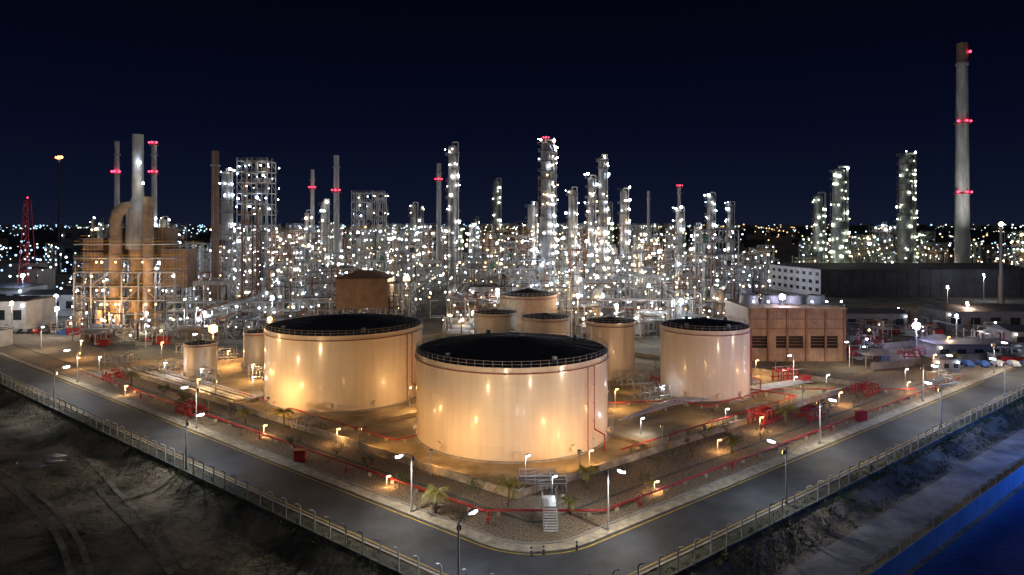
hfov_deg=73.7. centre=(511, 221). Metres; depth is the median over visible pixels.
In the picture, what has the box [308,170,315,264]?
chimney stack
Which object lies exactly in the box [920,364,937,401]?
street lamp
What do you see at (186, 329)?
pressure vessel group
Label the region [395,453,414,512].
street lamp
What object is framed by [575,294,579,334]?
light tower
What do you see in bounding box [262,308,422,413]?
oil storage tank
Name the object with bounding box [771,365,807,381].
valve manifold
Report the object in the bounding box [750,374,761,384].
valve manifold
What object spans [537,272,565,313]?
process vessels
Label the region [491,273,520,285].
air cooler
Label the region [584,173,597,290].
distillation column
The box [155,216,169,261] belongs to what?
distillation column
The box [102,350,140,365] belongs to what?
valve manifold
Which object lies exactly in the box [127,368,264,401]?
product pipe
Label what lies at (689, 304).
process structure
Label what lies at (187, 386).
street lamp
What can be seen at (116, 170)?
chimney stack
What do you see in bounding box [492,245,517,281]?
process structure
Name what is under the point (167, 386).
young tree
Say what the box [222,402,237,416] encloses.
young tree
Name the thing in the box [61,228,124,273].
process building
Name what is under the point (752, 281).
process structure
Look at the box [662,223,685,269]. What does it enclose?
process structure
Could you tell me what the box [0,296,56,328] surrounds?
white workshop
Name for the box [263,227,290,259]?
process structure
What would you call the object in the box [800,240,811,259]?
process structure
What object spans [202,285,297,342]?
pipe rack
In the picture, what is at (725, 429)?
young tree
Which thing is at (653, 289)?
process structure
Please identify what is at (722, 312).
pressure vessel group
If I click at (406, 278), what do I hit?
light tower
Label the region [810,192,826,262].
distillation column
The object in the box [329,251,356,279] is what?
process structure
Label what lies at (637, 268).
process structure
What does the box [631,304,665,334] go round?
pressure vessel group
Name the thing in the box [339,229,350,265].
process vessels
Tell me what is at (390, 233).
process structure
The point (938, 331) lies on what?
container yard
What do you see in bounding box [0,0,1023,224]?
sky
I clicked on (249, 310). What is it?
pipe rack
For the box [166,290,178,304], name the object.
process vessels
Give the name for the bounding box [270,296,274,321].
light tower
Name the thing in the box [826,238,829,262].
process structure
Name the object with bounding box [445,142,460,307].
distillation column
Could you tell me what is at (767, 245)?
process structure
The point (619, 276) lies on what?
air cooler
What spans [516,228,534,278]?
process structure
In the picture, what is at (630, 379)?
valve manifold
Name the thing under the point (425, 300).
pressure vessel group
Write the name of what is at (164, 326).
process structure
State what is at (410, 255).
process structure
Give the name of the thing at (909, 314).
container yard
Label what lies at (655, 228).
process structure
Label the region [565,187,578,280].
distillation column
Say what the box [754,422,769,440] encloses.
young tree
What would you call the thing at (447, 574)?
edge line
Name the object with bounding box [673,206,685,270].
distillation column
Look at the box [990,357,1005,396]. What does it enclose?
street lamp
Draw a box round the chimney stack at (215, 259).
[210,151,219,321]
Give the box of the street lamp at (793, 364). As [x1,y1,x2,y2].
[788,354,793,379]
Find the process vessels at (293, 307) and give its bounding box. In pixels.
[273,291,330,316]
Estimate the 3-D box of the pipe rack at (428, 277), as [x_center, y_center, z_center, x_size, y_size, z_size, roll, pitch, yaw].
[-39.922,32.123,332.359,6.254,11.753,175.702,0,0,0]
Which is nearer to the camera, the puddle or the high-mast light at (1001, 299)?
the puddle
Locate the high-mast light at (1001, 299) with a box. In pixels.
[998,222,1004,303]
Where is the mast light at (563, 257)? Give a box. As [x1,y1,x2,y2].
[562,237,564,280]
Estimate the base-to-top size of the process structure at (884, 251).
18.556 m
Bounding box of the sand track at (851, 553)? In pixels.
[782,428,1023,574]
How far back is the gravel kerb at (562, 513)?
106.73 m
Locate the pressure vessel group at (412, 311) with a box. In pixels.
[390,299,420,315]
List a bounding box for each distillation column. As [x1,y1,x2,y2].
[91,217,95,227]
[97,218,104,227]
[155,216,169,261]
[219,168,235,300]
[301,210,312,273]
[318,199,330,270]
[408,202,418,266]
[418,206,423,242]
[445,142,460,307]
[459,227,463,265]
[465,223,476,272]
[474,216,478,250]
[490,178,501,250]
[525,201,537,278]
[536,139,556,281]
[551,146,558,266]
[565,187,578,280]
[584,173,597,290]
[596,154,609,294]
[606,202,613,252]
[617,187,630,287]
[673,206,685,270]
[690,223,701,275]
[704,192,716,275]
[724,201,736,272]
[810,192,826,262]
[828,165,849,262]
[879,221,886,262]
[894,151,917,262]
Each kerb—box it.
[0,344,1008,543]
[0,354,1023,574]
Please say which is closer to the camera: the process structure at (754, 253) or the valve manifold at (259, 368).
the valve manifold at (259, 368)
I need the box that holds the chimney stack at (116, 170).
[111,141,121,207]
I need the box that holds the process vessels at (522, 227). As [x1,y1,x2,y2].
[520,224,526,258]
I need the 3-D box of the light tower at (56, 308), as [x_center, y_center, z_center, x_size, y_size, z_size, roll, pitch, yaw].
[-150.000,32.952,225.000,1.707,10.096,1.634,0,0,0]
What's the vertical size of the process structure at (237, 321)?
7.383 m
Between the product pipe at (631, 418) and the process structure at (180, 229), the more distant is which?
the process structure at (180, 229)
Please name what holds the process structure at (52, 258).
on the refinery yard at (649, 343)
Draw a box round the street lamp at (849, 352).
[845,341,849,367]
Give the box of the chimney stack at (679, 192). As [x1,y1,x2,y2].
[676,184,682,208]
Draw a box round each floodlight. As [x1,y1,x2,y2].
[359,427,361,453]
[428,449,433,478]
[577,449,582,478]
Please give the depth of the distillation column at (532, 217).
338.37 m
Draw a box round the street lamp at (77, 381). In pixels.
[64,349,79,382]
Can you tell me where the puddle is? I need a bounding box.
[12,453,65,468]
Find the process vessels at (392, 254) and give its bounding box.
[387,235,401,280]
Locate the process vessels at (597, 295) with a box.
[574,287,630,316]
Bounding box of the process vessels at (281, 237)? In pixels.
[277,232,284,268]
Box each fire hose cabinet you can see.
[293,448,307,461]
[801,375,810,383]
[854,410,867,420]
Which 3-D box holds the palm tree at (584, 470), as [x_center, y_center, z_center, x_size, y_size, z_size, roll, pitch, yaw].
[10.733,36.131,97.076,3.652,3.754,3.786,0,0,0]
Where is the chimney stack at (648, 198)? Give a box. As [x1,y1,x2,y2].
[646,191,650,262]
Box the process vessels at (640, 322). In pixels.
[587,310,658,338]
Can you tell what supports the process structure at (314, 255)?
on the refinery yard at (649, 343)
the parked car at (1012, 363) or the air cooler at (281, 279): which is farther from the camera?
the air cooler at (281, 279)
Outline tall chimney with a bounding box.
[953,42,972,262]
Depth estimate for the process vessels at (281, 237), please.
354.14 m
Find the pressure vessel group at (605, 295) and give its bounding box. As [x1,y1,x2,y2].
[592,286,620,306]
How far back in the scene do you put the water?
83.05 m
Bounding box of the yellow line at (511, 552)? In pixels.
[0,356,1023,554]
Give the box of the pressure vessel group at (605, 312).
[602,295,645,316]
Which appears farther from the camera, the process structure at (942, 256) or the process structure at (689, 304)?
the process structure at (942, 256)
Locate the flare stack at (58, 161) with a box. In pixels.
[45,156,76,273]
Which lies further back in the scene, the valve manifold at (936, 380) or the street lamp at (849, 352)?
the street lamp at (849, 352)
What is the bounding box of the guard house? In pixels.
[920,355,961,372]
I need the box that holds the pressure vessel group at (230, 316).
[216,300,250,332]
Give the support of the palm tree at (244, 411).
on the gravel bed
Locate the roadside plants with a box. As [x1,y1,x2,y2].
[0,379,1023,574]
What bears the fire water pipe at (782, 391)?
on the tank farm floor
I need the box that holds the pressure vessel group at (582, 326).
[571,305,630,338]
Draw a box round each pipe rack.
[160,281,428,311]
[166,301,397,330]
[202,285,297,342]
[208,267,442,295]
[394,265,446,316]
[448,271,483,324]
[454,298,739,330]
[463,282,737,304]
[498,268,736,284]
[618,267,686,312]
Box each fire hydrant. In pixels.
[484,510,490,523]
[636,494,641,506]
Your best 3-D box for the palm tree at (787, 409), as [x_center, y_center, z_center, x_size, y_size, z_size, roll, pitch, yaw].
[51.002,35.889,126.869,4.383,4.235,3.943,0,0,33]
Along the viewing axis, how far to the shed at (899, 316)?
238.00 m
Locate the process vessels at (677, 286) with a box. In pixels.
[653,273,682,312]
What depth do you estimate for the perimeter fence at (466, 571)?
95.27 m
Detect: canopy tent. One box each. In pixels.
[852,348,900,368]
[920,334,951,338]
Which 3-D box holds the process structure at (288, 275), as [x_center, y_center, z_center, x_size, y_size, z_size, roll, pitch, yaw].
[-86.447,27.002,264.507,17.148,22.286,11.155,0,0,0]
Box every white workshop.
[0,283,47,295]
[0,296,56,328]
[19,289,97,315]
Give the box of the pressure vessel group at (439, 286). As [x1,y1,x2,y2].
[420,275,446,293]
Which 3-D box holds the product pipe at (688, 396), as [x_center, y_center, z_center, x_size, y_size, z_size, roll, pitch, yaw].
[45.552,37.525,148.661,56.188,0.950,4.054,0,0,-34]
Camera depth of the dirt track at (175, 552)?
90.90 m
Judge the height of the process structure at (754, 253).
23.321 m
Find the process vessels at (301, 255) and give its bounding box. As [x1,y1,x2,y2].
[287,249,309,300]
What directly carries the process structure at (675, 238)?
on the refinery yard at (649, 343)
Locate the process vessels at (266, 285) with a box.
[248,266,274,325]
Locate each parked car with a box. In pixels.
[13,329,22,333]
[21,329,32,333]
[31,329,42,333]
[42,329,52,333]
[960,360,974,366]
[975,360,989,366]
[990,360,1005,366]
[1005,360,1020,366]
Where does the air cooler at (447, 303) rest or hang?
on the refinery yard at (649, 343)
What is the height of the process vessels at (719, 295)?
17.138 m
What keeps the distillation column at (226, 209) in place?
on the refinery yard at (649, 343)
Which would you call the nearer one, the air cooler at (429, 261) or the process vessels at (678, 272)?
the process vessels at (678, 272)
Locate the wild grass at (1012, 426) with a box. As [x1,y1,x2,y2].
[0,400,1023,574]
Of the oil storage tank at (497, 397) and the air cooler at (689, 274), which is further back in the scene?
the air cooler at (689, 274)
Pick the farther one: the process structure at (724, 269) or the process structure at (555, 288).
the process structure at (724, 269)
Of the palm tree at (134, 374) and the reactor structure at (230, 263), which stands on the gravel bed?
the palm tree at (134, 374)
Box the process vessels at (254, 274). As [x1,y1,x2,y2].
[245,265,272,303]
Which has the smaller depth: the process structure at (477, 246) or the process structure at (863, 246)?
the process structure at (477, 246)
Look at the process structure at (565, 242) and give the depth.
452.23 m
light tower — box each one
[9,301,13,326]
[55,306,59,336]
[209,325,216,339]
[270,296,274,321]
[403,276,409,311]
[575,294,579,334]
[912,322,920,351]
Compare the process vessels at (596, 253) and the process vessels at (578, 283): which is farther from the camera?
the process vessels at (596, 253)
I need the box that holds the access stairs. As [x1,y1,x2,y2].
[541,488,558,531]
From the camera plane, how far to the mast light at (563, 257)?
317.93 m
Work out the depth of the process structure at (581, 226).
409.41 m
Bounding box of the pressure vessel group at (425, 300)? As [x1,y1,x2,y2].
[419,290,437,307]
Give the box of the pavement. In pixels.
[0,351,1019,549]
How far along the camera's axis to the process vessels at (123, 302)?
262.65 m
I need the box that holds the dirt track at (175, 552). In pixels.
[0,443,190,574]
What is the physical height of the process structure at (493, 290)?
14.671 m
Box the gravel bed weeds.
[99,381,928,529]
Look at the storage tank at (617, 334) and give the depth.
162.67 m
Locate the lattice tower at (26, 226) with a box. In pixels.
[17,197,36,282]
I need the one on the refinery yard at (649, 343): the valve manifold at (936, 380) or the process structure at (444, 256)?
the process structure at (444, 256)
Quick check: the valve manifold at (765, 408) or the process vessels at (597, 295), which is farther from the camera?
the process vessels at (597, 295)
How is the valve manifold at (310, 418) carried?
on the tank farm floor
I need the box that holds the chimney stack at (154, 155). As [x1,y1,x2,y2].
[148,141,158,262]
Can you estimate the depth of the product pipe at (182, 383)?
154.93 m
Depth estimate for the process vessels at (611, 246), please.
337.70 m
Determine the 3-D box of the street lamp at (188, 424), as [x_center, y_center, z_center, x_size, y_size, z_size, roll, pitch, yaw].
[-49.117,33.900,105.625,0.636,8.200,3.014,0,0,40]
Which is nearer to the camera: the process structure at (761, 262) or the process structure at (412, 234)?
the process structure at (761, 262)
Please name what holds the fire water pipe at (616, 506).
on the gravel bed
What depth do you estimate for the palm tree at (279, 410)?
125.64 m
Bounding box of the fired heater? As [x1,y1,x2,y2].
[53,134,206,329]
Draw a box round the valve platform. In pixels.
[519,469,566,494]
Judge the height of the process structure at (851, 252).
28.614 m
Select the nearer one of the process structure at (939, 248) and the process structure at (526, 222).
the process structure at (939, 248)
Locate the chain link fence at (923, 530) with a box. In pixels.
[848,455,1023,574]
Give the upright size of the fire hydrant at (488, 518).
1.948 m
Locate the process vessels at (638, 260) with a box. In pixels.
[620,252,645,303]
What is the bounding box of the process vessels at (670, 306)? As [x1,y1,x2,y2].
[656,295,711,335]
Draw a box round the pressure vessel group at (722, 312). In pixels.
[708,306,724,319]
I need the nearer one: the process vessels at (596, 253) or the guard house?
the guard house
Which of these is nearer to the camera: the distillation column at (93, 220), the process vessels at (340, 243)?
the process vessels at (340, 243)
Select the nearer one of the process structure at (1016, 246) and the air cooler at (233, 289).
the air cooler at (233, 289)
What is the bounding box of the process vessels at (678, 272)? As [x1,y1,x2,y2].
[653,256,691,313]
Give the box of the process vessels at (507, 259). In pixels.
[486,251,508,272]
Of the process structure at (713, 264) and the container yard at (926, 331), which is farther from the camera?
the process structure at (713, 264)
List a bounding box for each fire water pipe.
[86,372,964,515]
[239,392,417,440]
[608,388,915,408]
[620,388,796,453]
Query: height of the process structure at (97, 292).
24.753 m
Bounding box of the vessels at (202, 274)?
[181,272,210,316]
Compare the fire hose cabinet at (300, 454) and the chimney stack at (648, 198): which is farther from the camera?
the chimney stack at (648, 198)
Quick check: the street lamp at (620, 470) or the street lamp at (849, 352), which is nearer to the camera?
the street lamp at (620, 470)
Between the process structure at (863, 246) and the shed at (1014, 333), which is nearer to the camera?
the shed at (1014, 333)
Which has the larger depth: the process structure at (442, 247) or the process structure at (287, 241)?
the process structure at (442, 247)
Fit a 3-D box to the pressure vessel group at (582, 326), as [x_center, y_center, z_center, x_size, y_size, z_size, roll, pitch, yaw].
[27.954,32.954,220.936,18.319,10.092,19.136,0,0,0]
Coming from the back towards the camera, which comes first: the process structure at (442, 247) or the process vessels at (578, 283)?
the process structure at (442, 247)
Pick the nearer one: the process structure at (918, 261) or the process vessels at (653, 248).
the process vessels at (653, 248)
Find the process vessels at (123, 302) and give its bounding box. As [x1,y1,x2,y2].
[106,289,161,319]
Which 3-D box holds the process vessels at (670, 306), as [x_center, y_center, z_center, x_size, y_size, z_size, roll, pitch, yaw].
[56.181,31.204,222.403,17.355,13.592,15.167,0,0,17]
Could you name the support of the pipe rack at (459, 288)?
on the refinery yard at (649, 343)
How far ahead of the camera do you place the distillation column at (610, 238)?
501.20 m
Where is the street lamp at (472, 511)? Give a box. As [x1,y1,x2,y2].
[457,508,477,574]
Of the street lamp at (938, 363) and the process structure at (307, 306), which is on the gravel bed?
the street lamp at (938, 363)
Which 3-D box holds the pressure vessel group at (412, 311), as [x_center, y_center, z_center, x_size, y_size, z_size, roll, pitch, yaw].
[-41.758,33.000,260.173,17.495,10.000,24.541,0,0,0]
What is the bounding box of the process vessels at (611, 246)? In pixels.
[594,244,615,294]
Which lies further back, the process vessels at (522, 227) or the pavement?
the process vessels at (522, 227)
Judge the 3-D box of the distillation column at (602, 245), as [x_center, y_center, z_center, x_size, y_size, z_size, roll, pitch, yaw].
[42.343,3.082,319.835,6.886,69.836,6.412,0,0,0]
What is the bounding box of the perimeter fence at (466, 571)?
[0,372,1023,574]
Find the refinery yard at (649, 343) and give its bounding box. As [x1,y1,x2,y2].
[0,251,1023,378]
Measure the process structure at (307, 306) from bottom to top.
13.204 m
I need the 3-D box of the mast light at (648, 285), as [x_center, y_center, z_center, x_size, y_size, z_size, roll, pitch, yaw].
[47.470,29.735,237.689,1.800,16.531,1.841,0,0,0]
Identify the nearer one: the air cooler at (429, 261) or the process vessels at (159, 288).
the process vessels at (159, 288)
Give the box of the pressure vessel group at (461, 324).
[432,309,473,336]
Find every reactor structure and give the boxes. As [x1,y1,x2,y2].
[210,231,240,308]
[234,158,279,314]
[350,190,388,269]
[695,227,742,315]
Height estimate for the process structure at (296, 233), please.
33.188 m
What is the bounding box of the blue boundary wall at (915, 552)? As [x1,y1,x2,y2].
[869,464,1023,574]
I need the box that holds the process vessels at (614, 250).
[609,247,631,294]
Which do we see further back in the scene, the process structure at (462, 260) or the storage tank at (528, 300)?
the process structure at (462, 260)
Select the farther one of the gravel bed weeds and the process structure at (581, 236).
the process structure at (581, 236)
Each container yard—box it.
[49,319,89,334]
[69,327,123,345]
[121,328,183,345]
[846,328,893,343]
[846,337,889,361]
[850,331,882,348]
[855,323,911,339]
[858,317,901,334]
[884,323,943,336]
[894,315,955,328]
[898,325,972,340]
[900,308,917,320]
[962,324,1004,339]
[964,319,1002,335]
[986,339,1023,360]
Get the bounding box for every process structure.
[44,242,60,267]
[67,255,113,320]
[82,273,108,313]
[90,224,108,237]
[122,260,128,302]
[128,315,178,340]
[154,260,167,301]
[168,223,186,247]
[177,244,190,297]
[185,241,210,307]
[187,247,209,298]
[198,269,225,315]
[223,313,259,338]
[233,223,245,256]
[233,230,253,278]
[233,232,259,280]
[238,250,272,284]
[249,226,269,271]
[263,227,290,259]
[264,227,282,261]
[268,232,295,275]
[270,243,291,292]
[272,262,309,316]
[286,223,302,264]
[286,243,315,291]
[290,230,309,257]
[297,232,322,270]
[297,246,325,279]
[298,293,335,316]
[306,269,338,314]
[308,257,341,305]
[315,225,332,270]
[326,263,357,313]
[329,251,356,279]
[330,223,342,256]
[330,266,361,313]
[342,227,373,265]
[357,223,371,266]
[357,248,391,273]
[375,234,405,269]
[377,225,394,253]
[377,278,417,316]
[387,223,408,269]
[395,240,420,309]
[401,244,417,279]
[406,223,424,275]
[407,223,426,276]
[422,223,441,271]
[441,228,457,264]
[442,227,457,283]
[459,250,487,292]
[465,290,499,317]
[466,255,502,292]
[474,225,481,256]
[474,239,490,256]
[480,223,504,269]
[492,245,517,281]
[492,285,513,306]
[498,265,531,291]
[499,235,524,267]
[501,223,517,264]
[512,257,548,290]
[516,221,539,261]
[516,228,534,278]
[524,224,539,267]
[529,280,560,312]
[537,254,558,281]
[539,284,579,331]
[555,223,565,273]
[555,223,566,277]
[555,246,572,286]
[567,247,588,294]
[573,279,598,312]
[576,223,583,254]
[576,223,587,263]
[578,229,594,284]
[604,253,635,306]
[626,265,654,311]
[629,223,646,264]
[629,249,662,288]
[629,272,668,325]
[640,223,660,243]
[644,243,662,277]
[660,260,689,295]
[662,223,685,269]
[662,233,683,275]
[668,224,686,264]
[674,274,699,314]
[676,288,702,317]
[681,254,697,295]
[683,250,693,286]
[700,256,729,287]
[703,255,725,287]
[724,262,757,291]
[733,266,766,298]
[737,252,768,298]
[739,254,759,291]
[745,250,769,292]
[746,246,770,278]
[749,247,776,286]
[751,249,769,290]
[761,244,776,262]
[792,256,817,262]
[799,244,818,262]
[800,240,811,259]
[811,241,829,262]
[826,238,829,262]
[849,237,854,262]
[849,244,861,262]
[850,248,880,262]
[851,234,875,262]
[853,235,876,262]
[869,225,895,262]
[870,253,892,262]
[873,250,893,262]
[887,252,896,262]
[917,231,936,262]
[917,233,926,262]
[921,244,948,262]
[931,242,949,262]
[970,241,981,262]
[987,249,1013,264]
[1004,230,1023,266]
[1010,231,1023,266]
[1012,232,1023,266]
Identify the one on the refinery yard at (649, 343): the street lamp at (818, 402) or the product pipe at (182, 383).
the street lamp at (818, 402)
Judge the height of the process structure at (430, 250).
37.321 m
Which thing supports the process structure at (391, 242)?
on the refinery yard at (649, 343)
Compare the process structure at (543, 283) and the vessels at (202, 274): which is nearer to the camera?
the process structure at (543, 283)
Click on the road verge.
(389, 559)
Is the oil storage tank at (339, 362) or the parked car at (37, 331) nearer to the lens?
the oil storage tank at (339, 362)
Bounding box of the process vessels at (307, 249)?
[279,244,311,303]
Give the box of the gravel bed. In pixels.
[0,332,1001,541]
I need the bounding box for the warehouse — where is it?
[768,263,1023,296]
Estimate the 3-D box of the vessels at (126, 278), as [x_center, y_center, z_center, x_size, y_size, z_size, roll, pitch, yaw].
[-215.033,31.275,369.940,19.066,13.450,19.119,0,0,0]
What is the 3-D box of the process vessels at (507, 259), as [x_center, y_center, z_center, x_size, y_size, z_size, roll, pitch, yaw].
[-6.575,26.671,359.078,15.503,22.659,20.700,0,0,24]
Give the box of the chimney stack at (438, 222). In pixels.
[435,163,441,268]
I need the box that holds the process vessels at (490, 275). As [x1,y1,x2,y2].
[485,265,508,282]
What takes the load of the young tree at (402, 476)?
on the gravel bed
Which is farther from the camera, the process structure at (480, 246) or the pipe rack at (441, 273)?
the process structure at (480, 246)
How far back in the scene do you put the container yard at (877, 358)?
187.27 m
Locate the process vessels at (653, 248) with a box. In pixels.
[649,241,666,272]
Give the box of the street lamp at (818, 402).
[817,398,835,443]
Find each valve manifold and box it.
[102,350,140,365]
[102,367,129,381]
[156,358,183,372]
[174,341,187,353]
[175,396,208,419]
[188,366,221,385]
[217,346,238,359]
[247,362,264,379]
[291,409,328,434]
[531,470,563,492]
[615,370,650,387]
[633,381,670,402]
[650,370,659,385]
[747,402,784,426]
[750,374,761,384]
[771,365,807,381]
[791,401,826,422]
[850,376,882,397]
[896,345,931,357]
[926,370,961,387]
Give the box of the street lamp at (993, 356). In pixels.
[992,341,1006,372]
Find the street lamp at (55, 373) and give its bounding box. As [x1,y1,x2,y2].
[53,365,69,407]
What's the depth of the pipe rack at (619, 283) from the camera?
285.79 m
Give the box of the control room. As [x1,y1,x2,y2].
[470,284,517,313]
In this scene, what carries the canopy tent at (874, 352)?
on the refinery yard at (649, 343)
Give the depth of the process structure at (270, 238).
394.71 m
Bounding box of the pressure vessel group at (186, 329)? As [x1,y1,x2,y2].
[172,308,248,340]
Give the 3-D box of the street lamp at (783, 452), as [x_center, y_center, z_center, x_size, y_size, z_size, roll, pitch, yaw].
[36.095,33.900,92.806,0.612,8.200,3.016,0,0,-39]
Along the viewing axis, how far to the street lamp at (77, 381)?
161.10 m
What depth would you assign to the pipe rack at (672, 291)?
258.85 m
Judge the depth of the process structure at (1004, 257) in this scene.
412.19 m
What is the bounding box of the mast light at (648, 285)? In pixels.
[645,284,649,309]
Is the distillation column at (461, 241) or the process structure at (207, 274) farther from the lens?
the distillation column at (461, 241)
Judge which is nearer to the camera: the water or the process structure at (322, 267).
the water
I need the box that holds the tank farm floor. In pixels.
[149,337,845,489]
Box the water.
[912,488,1023,574]
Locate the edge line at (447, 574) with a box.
[1,375,1022,574]
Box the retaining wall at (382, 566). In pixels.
[0,383,1023,574]
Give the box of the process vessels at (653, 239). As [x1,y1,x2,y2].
[649,237,660,272]
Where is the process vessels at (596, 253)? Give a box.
[594,227,598,286]
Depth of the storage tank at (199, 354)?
164.01 m
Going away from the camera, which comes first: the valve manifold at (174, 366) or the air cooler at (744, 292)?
the valve manifold at (174, 366)
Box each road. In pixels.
[0,355,1023,574]
[87,279,1023,380]
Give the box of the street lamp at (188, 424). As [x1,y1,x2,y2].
[185,412,203,469]
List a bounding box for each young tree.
[157,383,170,395]
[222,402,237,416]
[286,435,300,448]
[329,441,344,457]
[360,452,374,468]
[392,469,408,488]
[466,476,492,495]
[638,472,652,488]
[650,453,666,473]
[664,443,683,461]
[681,436,700,452]
[698,426,712,443]
[719,421,732,435]
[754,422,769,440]
[820,400,834,414]
[846,393,859,406]
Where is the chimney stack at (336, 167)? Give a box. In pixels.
[331,155,340,264]
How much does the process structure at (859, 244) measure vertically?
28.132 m
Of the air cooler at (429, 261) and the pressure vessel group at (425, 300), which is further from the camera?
the air cooler at (429, 261)
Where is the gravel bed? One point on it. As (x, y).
(508, 527)
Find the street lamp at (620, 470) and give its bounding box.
[605,468,625,530]
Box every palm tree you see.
[123,371,140,385]
[176,393,192,409]
[236,408,251,424]
[271,407,294,427]
[420,484,449,513]
[494,474,522,506]
[559,495,579,513]
[575,465,599,489]
[722,433,741,453]
[775,403,799,425]
[943,351,962,362]
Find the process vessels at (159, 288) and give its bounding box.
[154,267,167,309]
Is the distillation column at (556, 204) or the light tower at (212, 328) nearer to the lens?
the light tower at (212, 328)
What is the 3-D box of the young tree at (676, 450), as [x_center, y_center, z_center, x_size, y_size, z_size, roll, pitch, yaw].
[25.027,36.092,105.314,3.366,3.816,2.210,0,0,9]
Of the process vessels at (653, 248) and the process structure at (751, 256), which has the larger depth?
the process vessels at (653, 248)
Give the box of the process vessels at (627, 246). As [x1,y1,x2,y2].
[627,232,639,264]
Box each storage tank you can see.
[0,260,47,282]
[15,265,55,288]
[181,336,218,380]
[241,325,264,372]
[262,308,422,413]
[335,270,394,313]
[413,327,612,463]
[473,305,516,333]
[499,288,557,331]
[521,309,570,335]
[585,313,637,381]
[659,312,760,402]
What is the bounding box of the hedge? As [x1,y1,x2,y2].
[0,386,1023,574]
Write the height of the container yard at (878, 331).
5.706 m
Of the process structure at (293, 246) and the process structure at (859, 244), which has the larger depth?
the process structure at (859, 244)
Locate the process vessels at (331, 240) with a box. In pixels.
[330,224,332,262]
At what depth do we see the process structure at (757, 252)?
358.31 m
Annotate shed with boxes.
[846,308,908,329]
[917,339,1022,354]
[918,304,1023,331]
[986,325,1023,346]
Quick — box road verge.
[0,378,1023,574]
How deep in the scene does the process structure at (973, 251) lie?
470.66 m
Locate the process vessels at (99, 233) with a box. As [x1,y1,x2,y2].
[83,228,102,287]
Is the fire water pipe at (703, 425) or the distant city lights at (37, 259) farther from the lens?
the distant city lights at (37, 259)
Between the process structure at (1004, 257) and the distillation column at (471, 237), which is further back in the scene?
the process structure at (1004, 257)
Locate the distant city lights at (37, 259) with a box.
[0,224,1022,288]
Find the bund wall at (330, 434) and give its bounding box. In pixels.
[133,333,857,498]
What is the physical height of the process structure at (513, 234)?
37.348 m
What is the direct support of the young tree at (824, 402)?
on the gravel bed
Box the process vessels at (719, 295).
[707,283,730,317]
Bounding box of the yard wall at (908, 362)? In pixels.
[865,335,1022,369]
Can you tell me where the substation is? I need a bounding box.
[0,327,13,346]
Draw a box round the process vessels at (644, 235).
[631,231,650,265]
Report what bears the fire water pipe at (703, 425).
on the tank farm floor
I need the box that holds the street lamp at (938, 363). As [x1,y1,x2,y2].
[938,354,951,383]
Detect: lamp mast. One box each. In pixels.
[525,454,529,485]
[552,474,556,494]
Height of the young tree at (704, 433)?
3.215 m
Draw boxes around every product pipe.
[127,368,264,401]
[132,367,264,399]
[138,366,263,398]
[144,365,259,396]
[149,365,264,395]
[618,381,812,421]
[621,380,809,419]
[628,379,801,415]
[632,380,802,417]
[641,380,791,414]
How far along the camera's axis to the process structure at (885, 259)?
447.28 m
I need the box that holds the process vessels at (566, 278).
[561,274,568,313]
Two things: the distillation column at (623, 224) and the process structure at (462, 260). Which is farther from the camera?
the distillation column at (623, 224)
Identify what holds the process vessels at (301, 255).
on the refinery yard at (649, 343)
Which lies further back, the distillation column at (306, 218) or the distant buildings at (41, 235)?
the distant buildings at (41, 235)
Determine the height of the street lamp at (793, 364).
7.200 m
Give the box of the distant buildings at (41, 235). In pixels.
[0,225,1023,254]
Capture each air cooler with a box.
[193,278,232,324]
[220,286,250,313]
[249,278,302,313]
[297,285,330,312]
[417,259,439,276]
[430,293,472,325]
[438,272,482,306]
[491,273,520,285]
[594,273,643,315]
[661,252,671,273]
[670,273,694,294]
[688,278,720,296]
[728,290,755,297]
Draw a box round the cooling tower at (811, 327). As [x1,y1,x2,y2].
[724,294,846,361]
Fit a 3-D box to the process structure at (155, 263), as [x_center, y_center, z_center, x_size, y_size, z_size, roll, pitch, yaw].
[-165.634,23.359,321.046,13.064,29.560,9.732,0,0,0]
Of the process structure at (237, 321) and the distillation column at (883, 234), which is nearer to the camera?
the process structure at (237, 321)
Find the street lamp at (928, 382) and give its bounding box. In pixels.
[925,381,942,428]
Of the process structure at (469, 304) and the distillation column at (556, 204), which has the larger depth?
the distillation column at (556, 204)
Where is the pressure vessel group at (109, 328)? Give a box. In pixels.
[79,307,125,342]
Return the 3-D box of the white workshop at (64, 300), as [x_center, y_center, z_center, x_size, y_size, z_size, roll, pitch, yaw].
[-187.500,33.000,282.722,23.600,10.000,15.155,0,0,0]
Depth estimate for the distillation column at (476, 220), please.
610.30 m
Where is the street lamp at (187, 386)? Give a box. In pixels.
[181,385,199,427]
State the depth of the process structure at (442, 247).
513.72 m
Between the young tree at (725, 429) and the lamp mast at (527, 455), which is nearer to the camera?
the lamp mast at (527, 455)
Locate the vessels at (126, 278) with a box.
[124,268,128,292]
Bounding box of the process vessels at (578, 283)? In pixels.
[558,265,589,325]
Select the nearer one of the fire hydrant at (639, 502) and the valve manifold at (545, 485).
the fire hydrant at (639, 502)
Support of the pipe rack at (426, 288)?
on the refinery yard at (649, 343)
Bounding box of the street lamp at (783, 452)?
[767,438,787,504]
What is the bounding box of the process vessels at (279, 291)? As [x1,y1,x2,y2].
[253,282,290,328]
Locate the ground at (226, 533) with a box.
[0,225,1023,574]

